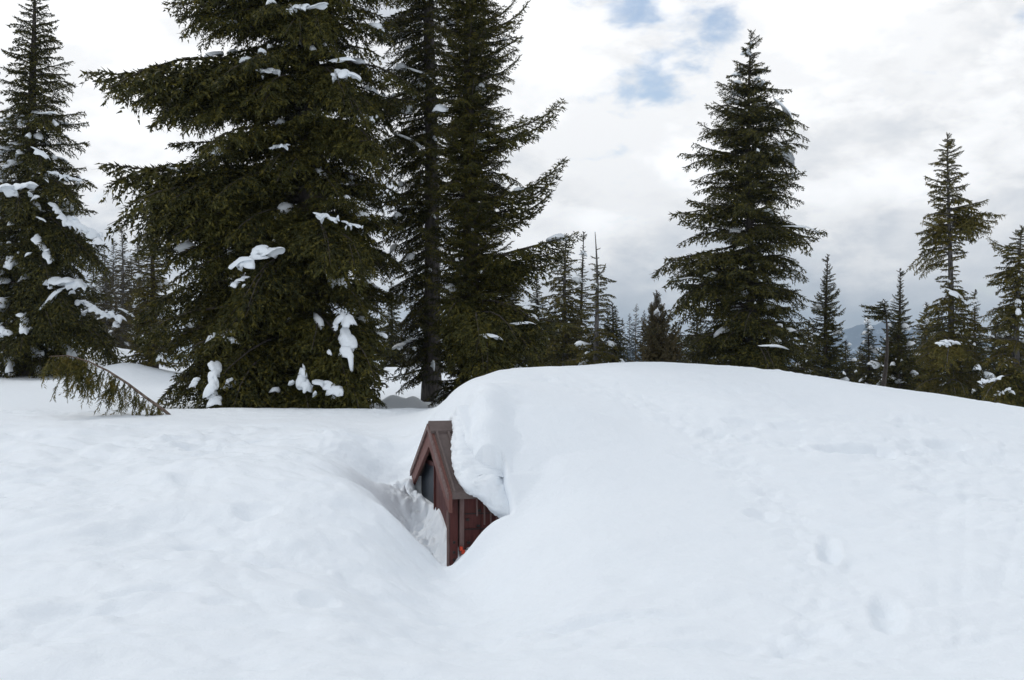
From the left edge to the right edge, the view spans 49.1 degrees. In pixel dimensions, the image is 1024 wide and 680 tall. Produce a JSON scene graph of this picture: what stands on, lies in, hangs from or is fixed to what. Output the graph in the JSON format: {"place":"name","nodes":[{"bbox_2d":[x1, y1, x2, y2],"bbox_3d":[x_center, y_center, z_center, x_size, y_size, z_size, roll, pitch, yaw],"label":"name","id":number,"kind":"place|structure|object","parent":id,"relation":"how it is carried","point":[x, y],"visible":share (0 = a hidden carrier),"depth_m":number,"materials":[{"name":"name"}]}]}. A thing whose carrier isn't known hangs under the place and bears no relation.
{"place":"outdoors","nodes":[
{"label":"outdoors","id":0,"kind":"place"},
{"bbox_2d":[0,347,1023,679],"bbox_3d":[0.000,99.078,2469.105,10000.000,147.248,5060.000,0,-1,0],"label":"snow ground","id":1,"kind":"structure","parent":0,"point":[676,521],"depth_m":9.10,"materials":[{"name":"white snow"}]},
{"bbox_2d":[0,72,14,367],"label":"fir tree","id":2,"kind":"object","parent":1,"relation":"on","point":[1,136],"visible":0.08,"depth_m":28.18,"materials":[{"name":"green plant"}]},
{"bbox_2d":[0,0,134,377],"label":"fir tree","id":3,"kind":"object","parent":1,"relation":"on","point":[43,301],"visible":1,"depth_m":26.25,"materials":[{"name":"green plant"}]},
{"bbox_2d":[82,267,101,347],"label":"slender tree","id":4,"kind":"object","parent":1,"relation":"on","point":[93,285],"visible":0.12,"depth_m":49.94,"materials":[{"name":"green plant"}]},
{"bbox_2d":[37,355,170,415],"bbox_3d":[-5.216,0.738,14.352,1.682,1.090,0.584,0,-1,-6],"label":"broken bough","id":5,"kind":"object","parent":1,"relation":"on","point":[81,377],"visible":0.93,"depth_m":14.31,"materials":[{"name":"green plant"}]},
{"bbox_2d":[91,244,117,342],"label":"slender tree","id":6,"kind":"object","parent":1,"relation":"on","point":[107,305],"visible":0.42,"depth_m":47.97,"materials":[{"name":"green plant"}]},
{"bbox_2d":[99,240,120,344],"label":"slender tree","id":7,"kind":"object","parent":1,"relation":"on","point":[113,274],"visible":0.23,"depth_m":51.94,"materials":[{"name":"green plant"}]},
{"bbox_2d":[108,227,137,350],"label":"slender tree","id":8,"kind":"object","parent":1,"relation":"on","point":[123,342],"visible":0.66,"depth_m":44.00,"materials":[{"name":"green plant"}]},
{"bbox_2d":[118,249,136,339],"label":"slender tree","id":9,"kind":"object","parent":1,"relation":"on","point":[133,284],"visible":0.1,"depth_m":50.02,"materials":[{"name":"green plant"}]},
{"bbox_2d":[126,233,149,349],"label":"slender tree","id":10,"kind":"object","parent":1,"relation":"on","point":[137,269],"visible":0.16,"depth_m":45.97,"materials":[{"name":"green plant"}]},
{"bbox_2d":[115,239,187,370],"bbox_3d":[-7.983,-0.913,24.990,1.404,4.033,1.262,0,-1,36],"label":"hemlock tree","id":11,"kind":"object","parent":1,"relation":"on","point":[152,285],"visible":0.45,"depth_m":24.87,"materials":[{"name":"green plant"}]},
{"bbox_2d":[193,247,228,357],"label":"fir tree","id":12,"kind":"object","parent":1,"relation":"on","point":[208,292],"visible":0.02,"depth_m":33.72,"materials":[{"name":"green plant"}]},
{"bbox_2d":[78,0,418,408],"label":"fir tree","id":13,"kind":"object","parent":1,"relation":"on","point":[271,330],"visible":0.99,"depth_m":17.05,"materials":[{"name":"green plant"}]},
{"bbox_2d":[346,272,389,370],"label":"fir tree","id":14,"kind":"object","parent":1,"relation":"on","point":[382,335],"visible":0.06,"depth_m":35.88,"materials":[{"name":"green plant"}]},
{"bbox_2d":[375,282,405,366],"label":"fir tree","id":15,"kind":"object","parent":1,"relation":"on","point":[390,329],"visible":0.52,"depth_m":41.80,"materials":[{"name":"green plant"}]},
{"bbox_2d":[362,0,450,401],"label":"fir tree","id":16,"kind":"object","parent":1,"relation":"on","point":[423,52],"visible":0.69,"depth_m":19.34,"materials":[{"name":"green plant"}]},
{"bbox_2d":[410,420,498,565],"bbox_3d":[-0.510,1.754,11.056,0.670,1.921,1.973,0,-1,-15],"label":"snowbound hut","id":17,"kind":"object","parent":1,"relation":"on","point":[468,519],"visible":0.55,"depth_m":10.31,"materials":[{"name":"brown wood"}]},
{"bbox_2d":[421,458,435,509],"bbox_3d":[-0.859,1.969,11.514,0.045,1.500,0.830,0,-1,-15],"label":"window","id":18,"kind":"structure","parent":17,"relation":"in","point":[428,477],"depth_m":11.47,"materials":[{"name":"grey glass"}]},
{"bbox_2d":[449,414,508,517],"bbox_3d":[-0.297,1.200,10.711,0.740,0.960,1.518,0,-1,-17],"label":"snow ledge","id":19,"kind":"object","parent":17,"relation":"on","point":[482,482],"visible":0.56,"depth_m":10.18,"materials":[{"name":"white snow"}]},
{"bbox_2d":[413,0,580,407],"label":"hemlock tree","id":20,"kind":"object","parent":1,"relation":"on","point":[482,328],"visible":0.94,"depth_m":17.88,"materials":[{"name":"green plant"}]},
{"bbox_2d":[508,295,529,366],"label":"fir tree","id":21,"kind":"object","parent":1,"relation":"on","point":[518,302],"visible":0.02,"depth_m":29.99,"materials":[{"name":"green plant"}]},
{"bbox_2d":[524,279,558,366],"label":"fir tree","id":22,"kind":"object","parent":1,"relation":"on","point":[537,299],"visible":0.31,"depth_m":32.99,"materials":[{"name":"green plant"}]},
{"bbox_2d":[529,233,588,365],"bbox_3d":[1.378,-0.481,31.065,2.027,4.979,1.762,0,-1,0],"label":"hemlock tree","id":23,"kind":"object","parent":1,"relation":"on","point":[562,351],"visible":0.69,"depth_m":30.90,"materials":[{"name":"green plant"}]},
{"bbox_2d":[555,231,600,365],"bbox_3d":[1.976,-0.442,33.039,1.389,5.547,1.383,0,-1,-31],"label":"dead topped tree","id":24,"kind":"object","parent":1,"relation":"on","point":[581,276],"visible":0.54,"depth_m":32.98,"materials":[{"name":"green plant"}]},
{"bbox_2d":[562,234,621,364],"bbox_3d":[2.163,-0.284,29.880,1.384,5.242,1.670,0,-1,-33],"label":"dead topped tree","id":25,"kind":"object","parent":1,"relation":"on","point":[597,341],"visible":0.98,"depth_m":29.93,"materials":[{"name":"green plant"}]},
{"bbox_2d":[601,306,610,355],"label":"distant fir","id":26,"kind":"object","parent":1,"relation":"on","point":[606,321],"visible":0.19,"depth_m":119.84,"materials":[{"name":"green plant"}]},
{"bbox_2d":[598,302,631,362],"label":"fir tree","id":27,"kind":"object","parent":1,"relation":"on","point":[616,331],"visible":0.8,"depth_m":33.95,"materials":[{"name":"green plant"}]},
{"bbox_2d":[615,307,622,351],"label":"distant fir","id":28,"kind":"object","parent":1,"relation":"on","point":[617,328],"visible":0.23,"depth_m":126.17,"materials":[{"name":"green plant"}]},
{"bbox_2d":[620,319,630,361],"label":"distant fir","id":29,"kind":"object","parent":1,"relation":"on","point":[622,327],"visible":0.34,"depth_m":131.93,"materials":[{"name":"green plant"}]},
{"bbox_2d":[624,314,638,361],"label":"distant fir","id":30,"kind":"object","parent":1,"relation":"on","point":[629,326],"visible":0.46,"depth_m":137.78,"materials":[{"name":"green plant"}]},
{"bbox_2d":[627,304,641,361],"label":"distant fir","id":31,"kind":"object","parent":1,"relation":"on","point":[631,338],"visible":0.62,"depth_m":120.08,"materials":[{"name":"green plant"}]},
{"bbox_2d":[636,311,646,360],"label":"distant fir","id":32,"kind":"object","parent":1,"relation":"on","point":[644,316],"visible":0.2,"depth_m":125.97,"materials":[{"name":"green plant"}]},
{"bbox_2d":[631,290,684,362],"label":"hemlock tree","id":33,"kind":"object","parent":1,"relation":"on","point":[660,343],"visible":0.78,"depth_m":27.83,"materials":[{"name":"green plant"}]},
{"bbox_2d":[668,321,696,362],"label":"young fir","id":34,"kind":"object","parent":1,"relation":"on","point":[684,348],"visible":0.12,"depth_m":35.90,"materials":[{"name":"green plant"}]},
{"bbox_2d":[681,315,714,363],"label":"young fir","id":35,"kind":"object","parent":1,"relation":"on","point":[697,327],"visible":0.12,"depth_m":37.86,"materials":[{"name":"green plant"}]},
{"bbox_2d":[710,318,728,362],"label":"young fir","id":36,"kind":"object","parent":1,"relation":"on","point":[719,357],"visible":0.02,"depth_m":39.79,"materials":[{"name":"green plant"}]},
{"bbox_2d":[651,29,837,375],"bbox_3d":[6.029,-2.785,28.933,4.092,10.668,3.953,0,-1,37],"label":"fir tree","id":37,"kind":"object","parent":1,"relation":"on","point":[739,334],"visible":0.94,"depth_m":28.63,"materials":[{"name":"green plant"}]},
{"bbox_2d":[788,320,821,370],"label":"young fir","id":38,"kind":"object","parent":1,"relation":"on","point":[794,363],"visible":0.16,"depth_m":35.95,"materials":[{"name":"green plant"}]},
{"bbox_2d":[799,254,857,382],"bbox_3d":[8.737,-0.123,31.024,1.886,4.545,1.329,0,-1,0],"label":"fir tree","id":39,"kind":"object","parent":1,"relation":"on","point":[832,354],"visible":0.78,"depth_m":30.94,"materials":[{"name":"green plant"}]},
{"bbox_2d":[830,341,862,382],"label":"young fir","id":40,"kind":"object","parent":1,"relation":"on","point":[848,371],"visible":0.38,"depth_m":37.91,"materials":[{"name":"green plant"}]},
{"bbox_2d":[850,346,872,379],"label":"young fir","id":41,"kind":"object","parent":1,"relation":"on","point":[859,352],"visible":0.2,"depth_m":43.96,"materials":[{"name":"green plant"}]},
{"bbox_2d":[853,317,880,384],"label":"fir tree","id":42,"kind":"object","parent":1,"relation":"on","point":[867,372],"visible":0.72,"depth_m":32.97,"materials":[{"name":"green plant"}]},
{"bbox_2d":[860,299,894,386],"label":"hemlock tree","id":43,"kind":"object","parent":1,"relation":"on","point":[883,313],"visible":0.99,"depth_m":30.97,"materials":[{"name":"green plant"}]},
{"bbox_2d":[871,354,890,383],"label":"young fir","id":44,"kind":"object","parent":1,"relation":"on","point":[878,373],"visible":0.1,"depth_m":39.89,"materials":[{"name":"green plant"}]},
{"bbox_2d":[878,333,907,378],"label":"young fir","id":45,"kind":"object","parent":1,"relation":"on","point":[881,349],"visible":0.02,"depth_m":44.03,"materials":[{"name":"green plant"}]},
{"bbox_2d":[867,268,923,391],"bbox_3d":[11.003,0.263,32.034,1.574,4.643,1.442,-1,-1,43],"label":"fir tree","id":46,"kind":"object","parent":1,"relation":"on","point":[898,367],"visible":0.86,"depth_m":31.90,"materials":[{"name":"green plant"}]},
{"bbox_2d":[901,336,922,386],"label":"young fir","id":47,"kind":"object","parent":1,"relation":"on","point":[912,354],"visible":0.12,"depth_m":41.91,"materials":[{"name":"green plant"}]},
{"bbox_2d":[906,302,943,392],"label":"fir tree","id":48,"kind":"object","parent":1,"relation":"on","point":[920,340],"visible":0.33,"depth_m":35.90,"materials":[{"name":"green plant"}]},
{"bbox_2d":[906,132,1005,399],"bbox_3d":[9.738,-1.112,24.974,2.312,7.049,1.709,0,-1,-34],"label":"hemlock tree","id":49,"kind":"object","parent":1,"relation":"on","point":[947,349],"visible":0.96,"depth_m":24.86,"materials":[{"name":"green plant"}]},
{"bbox_2d":[943,332,973,384],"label":"young fir","id":50,"kind":"object","parent":1,"relation":"on","point":[961,365],"depth_m":39.86,"materials":[{"name":"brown plant"}]},
{"bbox_2d":[957,289,994,401],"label":"fir tree","id":51,"kind":"object","parent":1,"relation":"on","point":[977,343],"visible":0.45,"depth_m":33.84,"materials":[{"name":"green plant"}]},
{"bbox_2d":[980,322,1010,400],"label":"young fir","id":52,"kind":"object","parent":1,"relation":"on","point":[993,348],"visible":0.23,"depth_m":37.92,"materials":[{"name":"green plant"}]},
{"bbox_2d":[976,225,1023,406],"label":"hemlock tree","id":53,"kind":"object","parent":1,"relation":"on","point":[1009,391],"visible":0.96,"depth_m":23.91,"materials":[{"name":"green plant"}]},
{"bbox_2d":[991,330,1022,389],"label":"young fir","id":54,"kind":"object","parent":1,"relation":"on","point":[1009,333],"visible":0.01,"depth_m":41.93,"materials":[{"name":"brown plant"}]},
{"bbox_2d":[0,0,1023,361],"label":"sky","id":55,"kind":"structure","parent":0,"point":[877,86],"materials":[{"name":"white"}]},
{"bbox_2d":[441,319,1023,376],"bbox_3d":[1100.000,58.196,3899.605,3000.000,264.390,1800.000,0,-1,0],"label":"mountain","id":56,"kind":"structure","parent":0,"point":[853,336],"depth_m":3713.84,"materials":[{"name":"grey"}]}
]}

